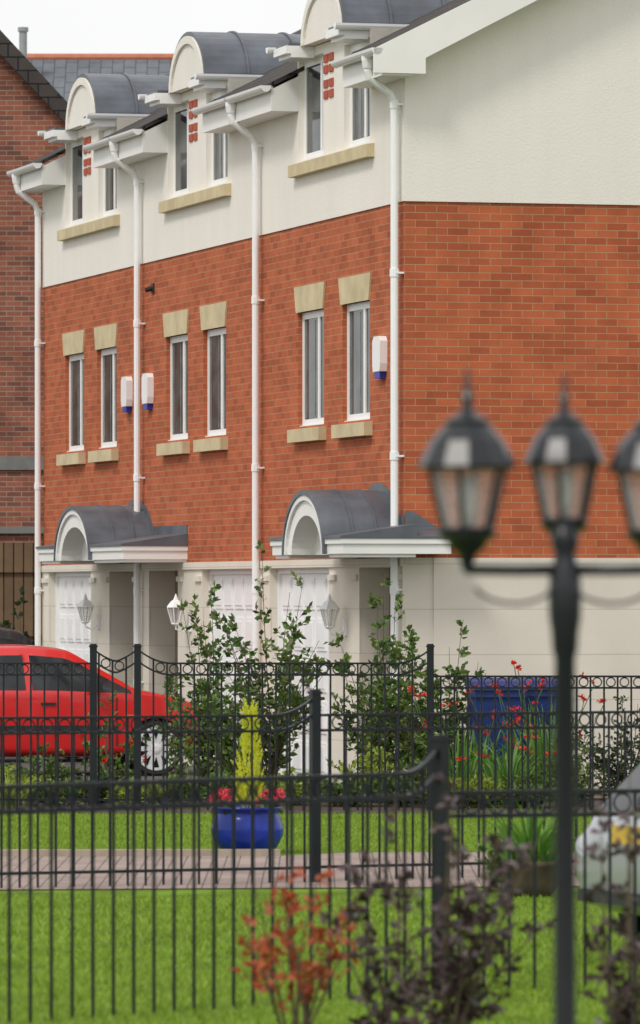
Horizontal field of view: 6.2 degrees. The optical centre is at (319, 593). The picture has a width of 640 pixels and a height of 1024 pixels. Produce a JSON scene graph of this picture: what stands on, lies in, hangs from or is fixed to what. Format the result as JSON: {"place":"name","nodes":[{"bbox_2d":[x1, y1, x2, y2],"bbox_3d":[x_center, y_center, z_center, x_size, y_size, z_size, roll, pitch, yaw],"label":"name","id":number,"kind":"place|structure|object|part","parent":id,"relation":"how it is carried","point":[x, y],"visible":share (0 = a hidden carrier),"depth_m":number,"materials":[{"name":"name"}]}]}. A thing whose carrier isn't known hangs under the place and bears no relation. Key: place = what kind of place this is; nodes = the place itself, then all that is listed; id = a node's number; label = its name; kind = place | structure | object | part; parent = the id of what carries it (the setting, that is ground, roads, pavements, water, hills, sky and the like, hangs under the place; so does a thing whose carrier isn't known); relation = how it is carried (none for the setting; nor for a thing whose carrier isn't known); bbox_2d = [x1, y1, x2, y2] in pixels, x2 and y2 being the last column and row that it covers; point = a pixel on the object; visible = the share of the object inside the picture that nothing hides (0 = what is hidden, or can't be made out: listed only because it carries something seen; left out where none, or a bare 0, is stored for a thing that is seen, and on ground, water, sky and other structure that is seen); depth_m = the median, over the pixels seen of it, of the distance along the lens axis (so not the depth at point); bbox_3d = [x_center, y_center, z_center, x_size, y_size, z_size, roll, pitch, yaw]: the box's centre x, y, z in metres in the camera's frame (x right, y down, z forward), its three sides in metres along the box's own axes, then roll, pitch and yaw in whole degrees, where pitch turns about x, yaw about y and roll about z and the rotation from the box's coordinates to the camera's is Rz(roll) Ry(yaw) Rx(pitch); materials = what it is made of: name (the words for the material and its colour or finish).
{"place":"outdoors","nodes":[
{"label":"outdoors","id":0,"kind":"place"},
{"bbox_2d":[5,769,54,808],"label":"ornamental grass","id":1,"kind":"object","parent":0,"point":[12,806],"depth_m":54.51,"materials":[{"name":"green plant"}]},
{"bbox_2d":[0,30,67,542],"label":"brick building","id":2,"kind":"structure","parent":0,"point":[33,101],"depth_m":88.00,"materials":[{"name":"brick"}]},
{"bbox_2d":[18,27,173,101],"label":"slate roofed house","id":3,"kind":"structure","parent":0,"point":[60,72],"depth_m":111.76,"materials":[{"name":"stone"}]},
{"bbox_2d":[0,0,306,52],"label":"sky","id":4,"kind":"structure","parent":0,"point":[54,26],"materials":[{"name":"white"}]},
{"bbox_2d":[5,757,341,787],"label":"driveway","id":5,"kind":"structure","parent":0,"point":[66,761],"depth_m":67.57,"materials":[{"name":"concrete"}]},
{"bbox_2d":[0,585,34,644],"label":"climbing shrub","id":6,"kind":"object","parent":5,"relation":"on","point":[7,623],"visible":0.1,"depth_m":81.96,"materials":[{"name":"green plant"}]},
{"bbox_2d":[0,537,43,645],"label":"timber fence","id":7,"kind":"object","parent":5,"relation":"on","point":[17,566],"visible":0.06,"depth_m":83.00,"materials":[{"name":"brown wood"}]},
{"bbox_2d":[0,627,100,761],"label":"parked car","id":8,"kind":"object","parent":5,"relation":"on","point":[9,636],"visible":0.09,"depth_m":69.62,"materials":[{"name":"black paint"}]},
{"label":"window","id":9,"kind":"part","parent":8,"relation":"part of","materials":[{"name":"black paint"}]},
{"bbox_2d":[0,644,206,775],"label":"parked car","id":10,"kind":"object","parent":5,"relation":"on","point":[19,653],"visible":0.55,"depth_m":64.24,"materials":[{"name":"red paint"}]},
{"bbox_3d":[-3.579,0.854,64.804,2.720,0.478,1.645,0,0,-15],"label":"window","id":11,"kind":"part","parent":10,"relation":"part of","materials":[{"name":"black glass"}]},
{"bbox_2d":[6,29,300,689],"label":"townhouse","id":12,"kind":"structure","parent":5,"relation":"on","point":[89,184],"depth_m":73.30,"materials":[{"name":"orange brick"}]},
{"bbox_2d":[56,330,85,465],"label":"window","id":13,"kind":"structure","parent":12,"relation":"in","point":[73,342],"depth_m":74.55,"materials":[{"name":"white plastic"}]},
{"bbox_2d":[55,572,90,661],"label":"garage door","id":14,"kind":"structure","parent":12,"relation":"in","point":[71,635],"depth_m":74.99,"materials":[{"name":"white metal"}]},
{"bbox_2d":[71,138,83,225],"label":"window","id":15,"kind":"structure","parent":12,"relation":"in","point":[77,156],"depth_m":74.55,"materials":[{"name":"white plastic"}]},
{"bbox_2d":[88,323,117,462],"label":"window","id":16,"kind":"structure","parent":12,"relation":"in","point":[105,337],"depth_m":72.70,"materials":[{"name":"white plastic"}]},
{"bbox_2d":[103,127,116,216],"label":"window","id":17,"kind":"structure","parent":12,"relation":"in","point":[110,174],"depth_m":72.72,"materials":[{"name":"white plastic"}]},
{"bbox_2d":[36,31,300,765],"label":"townhouse","id":18,"kind":"structure","parent":5,"relation":"on","point":[192,527],"depth_m":67.86,"materials":[{"name":"orange brick"}]},
{"bbox_2d":[156,309,189,455],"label":"window","id":19,"kind":"structure","parent":18,"relation":"in","point":[175,323],"depth_m":69.10,"materials":[{"name":"white plastic"}]},
{"bbox_2d":[174,102,188,196],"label":"window","id":20,"kind":"structure","parent":18,"relation":"in","point":[181,120],"depth_m":69.05,"materials":[{"name":"white plastic"}]},
{"bbox_2d":[193,301,227,451],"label":"window","id":21,"kind":"structure","parent":18,"relation":"in","point":[212,316],"depth_m":67.30,"materials":[{"name":"white plastic"}]},
{"bbox_2d":[212,88,227,185],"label":"window","id":22,"kind":"structure","parent":18,"relation":"in","point":[219,140],"depth_m":67.24,"materials":[{"name":"white plastic"}]},
{"bbox_2d":[210,570,251,765],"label":"garage door","id":23,"kind":"structure","parent":18,"relation":"in","point":[235,595],"depth_m":66.79,"materials":[{"name":"white metal"}]},
{"bbox_2d":[154,579,264,777],"bbox_3d":[-1.113,0.930,58.026,0.999,2.147,0.854,0,0,-42],"label":"garden shrub","id":24,"kind":"object","parent":5,"relation":"on","point":[202,689],"visible":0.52,"depth_m":57.98,"materials":[{"name":"green plant"}]},
{"bbox_2d":[209,539,339,775],"bbox_3d":[-0.403,0.735,57.663,1.289,2.536,1.136,0,0,40],"label":"garden shrub","id":25,"kind":"object","parent":5,"relation":"on","point":[283,695],"visible":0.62,"depth_m":57.52,"materials":[{"name":"green plant"}]},
{"bbox_2d":[76,788,607,797],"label":"driveway kerb","id":26,"kind":"structure","parent":5,"relation":"on","point":[597,796],"depth_m":57.30,"materials":[{"name":"stone"}]},
{"bbox_2d":[322,577,438,771],"bbox_3d":[0.687,0.902,57.390,1.044,2.204,1.132,0,0,-30],"label":"garden shrub","id":27,"kind":"object","parent":5,"relation":"on","point":[395,653],"visible":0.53,"depth_m":57.34,"materials":[{"name":"green plant"}]},
{"bbox_2d":[224,0,639,787],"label":"townhouse","id":28,"kind":"structure","parent":5,"relation":"on","point":[450,192],"depth_m":59.87,"materials":[{"name":"orange brick"}]},
{"bbox_2d":[278,568,328,774],"bbox_3d":[-0.113,0.865,63.461,0.110,2.270,2.550,0,0,-15],"label":"garage door","id":29,"kind":"structure","parent":28,"relation":"in","point":[315,587],"depth_m":63.49,"materials":[{"name":"white metal"}]},
{"bbox_2d":[287,282,325,442],"bbox_3d":[-0.091,-2.470,63.029,0.200,1.680,1.320,0,0,-15],"label":"window","id":30,"kind":"structure","parent":28,"relation":"in","point":[311,297],"depth_m":63.12,"materials":[{"name":"white plastic"}]},
{"bbox_2d":[304,55,322,159],"bbox_3d":[-0.020,-5.190,62.975,0.090,1.100,1.040,0,0,-15],"label":"window","id":31,"kind":"structure","parent":28,"relation":"in","point":[313,77],"depth_m":63.15,"materials":[{"name":"white plastic"}]},
{"bbox_2d":[331,272,372,438],"bbox_3d":[0.381,-2.470,61.230,0.200,1.680,1.320,0,0,-15],"label":"window","id":32,"kind":"structure","parent":28,"relation":"in","point":[356,288],"depth_m":61.28,"materials":[{"name":"white plastic"}]},
{"bbox_2d":[350,39,369,146],"bbox_3d":[0.461,-5.190,61.148,0.090,1.100,1.020,0,0,-15],"label":"window","id":33,"kind":"structure","parent":28,"relation":"in","point":[359,97],"depth_m":61.31,"materials":[{"name":"white plastic"}]},
{"bbox_2d":[421,620,485,769],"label":"garden shrub","id":34,"kind":"object","parent":5,"relation":"on","point":[459,707],"visible":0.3,"depth_m":57.61,"materials":[{"name":"green plant"}]},
{"bbox_2d":[465,678,527,770],"bbox_3d":[1.709,1.410,57.200,0.520,1.180,0.780,0,0,-6],"label":"wheelie bin","id":35,"kind":"object","parent":5,"relation":"on","point":[488,699],"visible":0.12,"depth_m":56.89,"materials":[{"name":"plastic"}]},
{"bbox_2d":[510,677,553,759],"bbox_3d":[2.124,1.410,57.600,0.520,1.180,0.780,0,0,-6],"label":"wheelie bin","id":36,"kind":"object","parent":5,"relation":"on","point":[543,701],"visible":0.05,"depth_m":57.28,"materials":[{"name":"plastic"}]},
{"bbox_2d":[0,852,579,889],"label":"path","id":37,"kind":"structure","parent":0,"point":[83,881],"depth_m":41.96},
{"bbox_2d":[0,689,322,889],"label":"railing fence","id":38,"kind":"object","parent":37,"relation":"on","point":[314,703],"visible":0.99,"depth_m":40.21,"materials":[{"name":"black metal"}]},
{"bbox_2d":[321,711,639,880],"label":"railing fence","id":39,"kind":"object","parent":37,"relation":"on","point":[462,728],"visible":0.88,"depth_m":41.18,"materials":[{"name":"black metal"}]},
{"bbox_2d":[0,886,579,890],"bbox_3d":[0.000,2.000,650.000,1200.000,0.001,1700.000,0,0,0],"label":"ground","id":40,"kind":"structure","parent":0,"point":[199,888],"depth_m":39.92,"materials":[{"name":"grey concrete"}]},
{"bbox_2d":[3,849,279,855],"bbox_3d":[-5.152,1.970,44.510,9.705,0.060,0.120,0,0,-2],"label":"path edging","id":41,"kind":"object","parent":40,"relation":"on","point":[140,852],"visible":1,"depth_m":44.57,"materials":[{"name":"concrete"}]},
{"bbox_2d":[418,369,639,1023],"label":"street lamp","id":42,"kind":"object","parent":40,"relation":"on","point":[467,437],"visible":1,"depth_m":14.67,"materials":[{"name":"black metal"}]},
{"bbox_2d":[3,814,590,855],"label":"lawn","id":43,"kind":"structure","parent":0,"point":[296,853],"depth_m":49.08,"materials":[{"name":"green plant"}]},
{"bbox_2d":[211,805,283,848],"bbox_3d":[-0.557,1.808,45.000,0.560,0.360,0.560,0,0,0],"label":"plant pot","id":44,"kind":"object","parent":43,"relation":"on","point":[243,828],"visible":0.65,"depth_m":44.77,"materials":[{"name":"ceramic"}]},
{"bbox_2d":[210,789,231,806],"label":"geranium","id":45,"kind":"object","parent":44,"relation":"in","point":[223,792],"visible":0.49,"depth_m":44.95,"materials":[{"name":"red plant"}]},
{"bbox_2d":[221,788,231,814],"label":"geranium","id":46,"kind":"object","parent":44,"relation":"in","point":[225,796],"visible":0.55,"depth_m":44.82,"materials":[{"name":"red plant"}]},
{"bbox_2d":[232,697,265,807],"bbox_3d":[-0.552,1.246,44.999,0.252,0.909,0.248,0,0,-37],"label":"conifer","id":47,"kind":"object","parent":44,"relation":"on","point":[245,745],"visible":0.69,"depth_m":44.97,"materials":[{"name":"yellow plant"}]},
{"bbox_2d":[255,789,267,807],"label":"geranium","id":48,"kind":"object","parent":44,"relation":"on","point":[263,796],"visible":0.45,"depth_m":44.85,"materials":[{"name":"red plant"}]},
{"bbox_2d":[266,788,285,813],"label":"geranium","id":49,"kind":"object","parent":44,"relation":"in","point":[283,809],"visible":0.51,"depth_m":45.06,"materials":[{"name":"red plant"}]},
{"bbox_2d":[274,790,284,807],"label":"geranium","id":50,"kind":"object","parent":44,"relation":"in","point":[275,798],"visible":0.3,"depth_m":44.97,"materials":[{"name":"red plant"}]},
{"bbox_2d":[6,801,602,813],"bbox_3d":[2.000,1.988,55.250,16.000,0.001,4.100,0,0,0],"label":"planting bed","id":51,"kind":"object","parent":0,"point":[336,809],"depth_m":54.20,"materials":[{"name":"soil"}]},
{"bbox_2d":[5,765,50,802],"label":"bedding plant","id":52,"kind":"object","parent":51,"relation":"on","point":[13,775],"visible":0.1,"depth_m":55.47,"materials":[{"name":"green plant"}]},
{"bbox_2d":[5,743,80,782],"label":"bedding plant","id":53,"kind":"object","parent":51,"relation":"on","point":[50,770],"visible":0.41,"depth_m":56.92,"materials":[{"name":"green plant"}]},
{"bbox_2d":[11,775,87,806],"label":"bedding plant","id":54,"kind":"object","parent":51,"relation":"on","point":[62,793],"visible":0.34,"depth_m":54.91,"materials":[{"name":"green plant"}]},
{"bbox_2d":[62,770,141,805],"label":"bedding plant","id":55,"kind":"object","parent":51,"relation":"on","point":[104,777],"visible":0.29,"depth_m":55.15,"materials":[{"name":"green plant"}]},
{"bbox_2d":[79,690,151,786],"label":"rose bush","id":56,"kind":"object","parent":51,"relation":"on","point":[103,767],"visible":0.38,"depth_m":56.51,"materials":[{"name":"green plant"}]},
{"bbox_2d":[104,777,170,804],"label":"bedding plant","id":57,"kind":"object","parent":51,"relation":"on","point":[121,793],"visible":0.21,"depth_m":54.89,"materials":[{"name":"green plant"}]},
{"bbox_2d":[159,688,197,778],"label":"rose bush","id":58,"kind":"object","parent":51,"relation":"on","point":[174,759],"visible":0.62,"depth_m":56.30,"materials":[{"name":"green plant"}]},
{"bbox_2d":[141,769,223,802],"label":"bedding plant","id":59,"kind":"object","parent":51,"relation":"on","point":[203,791],"visible":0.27,"depth_m":54.94,"materials":[{"name":"green plant"}]},
{"bbox_2d":[0,644,434,809],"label":"railing fence","id":60,"kind":"object","parent":51,"relation":"on","point":[137,663],"visible":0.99,"depth_m":53.99,"materials":[{"name":"black metal"}]},
{"bbox_2d":[201,771,238,797],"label":"bedding plant","id":61,"kind":"object","parent":51,"relation":"on","point":[227,774],"visible":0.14,"depth_m":55.55,"materials":[{"name":"green plant"}]},
{"bbox_2d":[196,670,271,776],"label":"garden shrub","id":62,"kind":"object","parent":51,"relation":"on","point":[227,749],"visible":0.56,"depth_m":57.19,"materials":[{"name":"green plant"}]},
{"bbox_2d":[224,783,285,797],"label":"bedding plant","id":63,"kind":"object","parent":51,"relation":"on","point":[264,788],"visible":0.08,"depth_m":54.46,"materials":[{"name":"green plant"}]},
{"bbox_2d":[263,766,327,804],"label":"bedding plant","id":64,"kind":"object","parent":51,"relation":"on","point":[298,788],"visible":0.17,"depth_m":55.28,"materials":[{"name":"green plant"}]},
{"bbox_2d":[301,771,377,806],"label":"bedding plant","id":65,"kind":"object","parent":51,"relation":"on","point":[338,788],"visible":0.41,"depth_m":54.90,"materials":[{"name":"green plant"}]},
{"bbox_2d":[325,742,400,802],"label":"bedding plant","id":66,"kind":"object","parent":51,"relation":"on","point":[367,762],"visible":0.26,"depth_m":55.92,"materials":[{"name":"green plant"}]},
{"bbox_2d":[365,773,426,806],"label":"bedding plant","id":67,"kind":"object","parent":51,"relation":"on","point":[392,786],"visible":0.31,"depth_m":54.91,"materials":[{"name":"green plant"}]},
{"bbox_2d":[374,645,457,770],"bbox_3d":[0.934,1.247,56.971,0.852,1.514,0.751,0,0,0],"label":"garden shrub","id":68,"kind":"object","parent":51,"relation":"on","point":[406,748],"visible":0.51,"depth_m":56.96,"materials":[{"name":"green plant"}]},
{"bbox_2d":[393,752,455,803],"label":"bedding plant","id":69,"kind":"object","parent":51,"relation":"on","point":[417,761],"visible":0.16,"depth_m":55.64,"materials":[{"name":"green plant"}]},
{"bbox_2d":[406,779,476,807],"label":"bedding plant","id":70,"kind":"object","parent":51,"relation":"on","point":[416,787],"visible":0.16,"depth_m":54.59,"materials":[{"name":"green plant"}]},
{"bbox_2d":[407,686,539,803],"bbox_3d":[1.449,1.432,55.794,1.288,1.140,0.912,0,0,0],"label":"crocosmia clump","id":71,"kind":"object","parent":51,"relation":"on","point":[473,765],"visible":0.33,"depth_m":55.83,"materials":[{"name":"green plant"}]},
{"bbox_2d":[449,770,507,807],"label":"bedding plant","id":72,"kind":"object","parent":51,"relation":"on","point":[486,784],"visible":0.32,"depth_m":54.70,"materials":[{"name":"green plant"}]},
{"bbox_2d":[450,678,545,789],"bbox_3d":[1.553,1.399,56.184,0.976,1.206,0.894,0,0,31],"label":"crocosmia clump","id":73,"kind":"object","parent":51,"relation":"on","point":[517,721],"visible":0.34,"depth_m":56.11,"materials":[{"name":"green plant"}]},
{"bbox_2d":[455,706,553,805],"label":"crocosmia clump","id":74,"kind":"object","parent":51,"relation":"on","point":[504,770],"visible":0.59,"depth_m":55.18,"materials":[{"name":"green plant"}]},
{"bbox_2d":[498,771,553,807],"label":"bedding plant","id":75,"kind":"object","parent":51,"relation":"on","point":[516,786],"visible":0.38,"depth_m":54.54,"materials":[{"name":"green plant"}]},
{"bbox_2d":[465,672,594,780],"bbox_3d":[2.021,1.371,56.259,1.050,1.262,1.049,0,0,44],"label":"crocosmia clump","id":76,"kind":"object","parent":51,"relation":"on","point":[514,734],"visible":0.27,"depth_m":56.21,"materials":[{"name":"green plant"}]},
{"bbox_2d":[434,675,639,809],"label":"railing fence","id":77,"kind":"object","parent":51,"relation":"on","point":[522,799],"visible":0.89,"depth_m":54.04,"materials":[{"name":"black metal"}]},
{"bbox_2d":[492,660,606,802],"bbox_3d":[2.180,1.316,55.996,1.087,1.371,0.990,0,0,0],"label":"crocosmia clump","id":78,"kind":"object","parent":51,"relation":"on","point":[540,750],"visible":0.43,"depth_m":55.97,"materials":[{"name":"green plant"}]},
{"bbox_2d":[537,735,607,806],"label":"bedding plant","id":79,"kind":"object","parent":51,"relation":"on","point":[583,782],"visible":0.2,"depth_m":54.98,"materials":[{"name":"green plant"}]},
{"bbox_2d":[578,695,639,795],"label":"bedding plant","id":80,"kind":"object","parent":51,"relation":"on","point":[613,773],"visible":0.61,"depth_m":55.92,"materials":[{"name":"green plant"}]},
{"bbox_2d":[623,737,639,767],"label":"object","id":81,"kind":"object","parent":51,"relation":"on","point":[637,743],"visible":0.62,"depth_m":56.00,"materials":[{"name":"green plant"}]},
{"bbox_2d":[0,812,639,1023],"bbox_3d":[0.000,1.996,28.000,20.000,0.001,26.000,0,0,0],"label":"front lawn","id":82,"kind":"structure","parent":0,"point":[220,892],"depth_m":32.73,"materials":[{"name":"green plant"}]},
{"bbox_2d":[0,735,451,1023],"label":"railing fence","id":83,"kind":"object","parent":82,"relation":"on","point":[437,757],"visible":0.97,"depth_m":28.22,"materials":[{"name":"black metal"}]},
{"bbox_2d":[227,846,359,1023],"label":"red leaved shrub","id":84,"kind":"object","parent":82,"relation":"on","point":[305,990],"visible":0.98,"depth_m":25.18,"materials":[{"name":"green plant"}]},
{"bbox_2d":[319,795,446,1023],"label":"purple shrub","id":85,"kind":"object","parent":82,"relation":"on","point":[383,1015],"visible":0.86,"depth_m":24.98,"materials":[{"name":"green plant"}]},
{"bbox_2d":[339,772,553,1023],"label":"purple shrub","id":86,"kind":"object","parent":82,"relation":"on","point":[450,975],"visible":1,"depth_m":24.44,"materials":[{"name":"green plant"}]},
{"bbox_2d":[474,830,518,891],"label":"bedding plant","id":87,"kind":"object","parent":82,"relation":"on","point":[488,859],"visible":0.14,"depth_m":39.34,"materials":[{"name":"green plant"}]},
{"bbox_2d":[501,860,553,896],"bbox_3d":[1.392,1.875,38.800,0.420,0.230,0.420,0,0,0],"label":"brown planter","id":88,"kind":"object","parent":82,"relation":"on","point":[544,878],"visible":0.49,"depth_m":38.64,"materials":[{"name":"ceramic"}]},
{"bbox_2d":[464,800,594,861],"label":"spiky plant","id":89,"kind":"object","parent":88,"relation":"in","point":[545,844],"visible":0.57,"depth_m":38.75,"materials":[{"name":"green plant"}]},
{"bbox_2d":[449,789,639,990],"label":"railing fence","id":90,"kind":"object","parent":82,"relation":"on","point":[509,815],"visible":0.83,"depth_m":29.64,"materials":[{"name":"black metal"}]},
{"bbox_2d":[576,764,639,936],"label":"parked car","id":91,"kind":"object","parent":82,"relation":"on","point":[619,868],"visible":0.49,"depth_m":31.72,"materials":[{"name":"silver metal"}]},
{"bbox_3d":[2.950,1.001,31.978,2.720,0.404,1.645,0,0,-24],"label":"window","id":92,"kind":"part","parent":91,"relation":"part of","materials":[{"name":"grey glass"}]},
{"bbox_2d":[581,770,639,1023],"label":"purple shrub","id":93,"kind":"object","parent":82,"relation":"on","point":[622,1010],"visible":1,"depth_m":24.01,"materials":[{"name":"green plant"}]}
]}

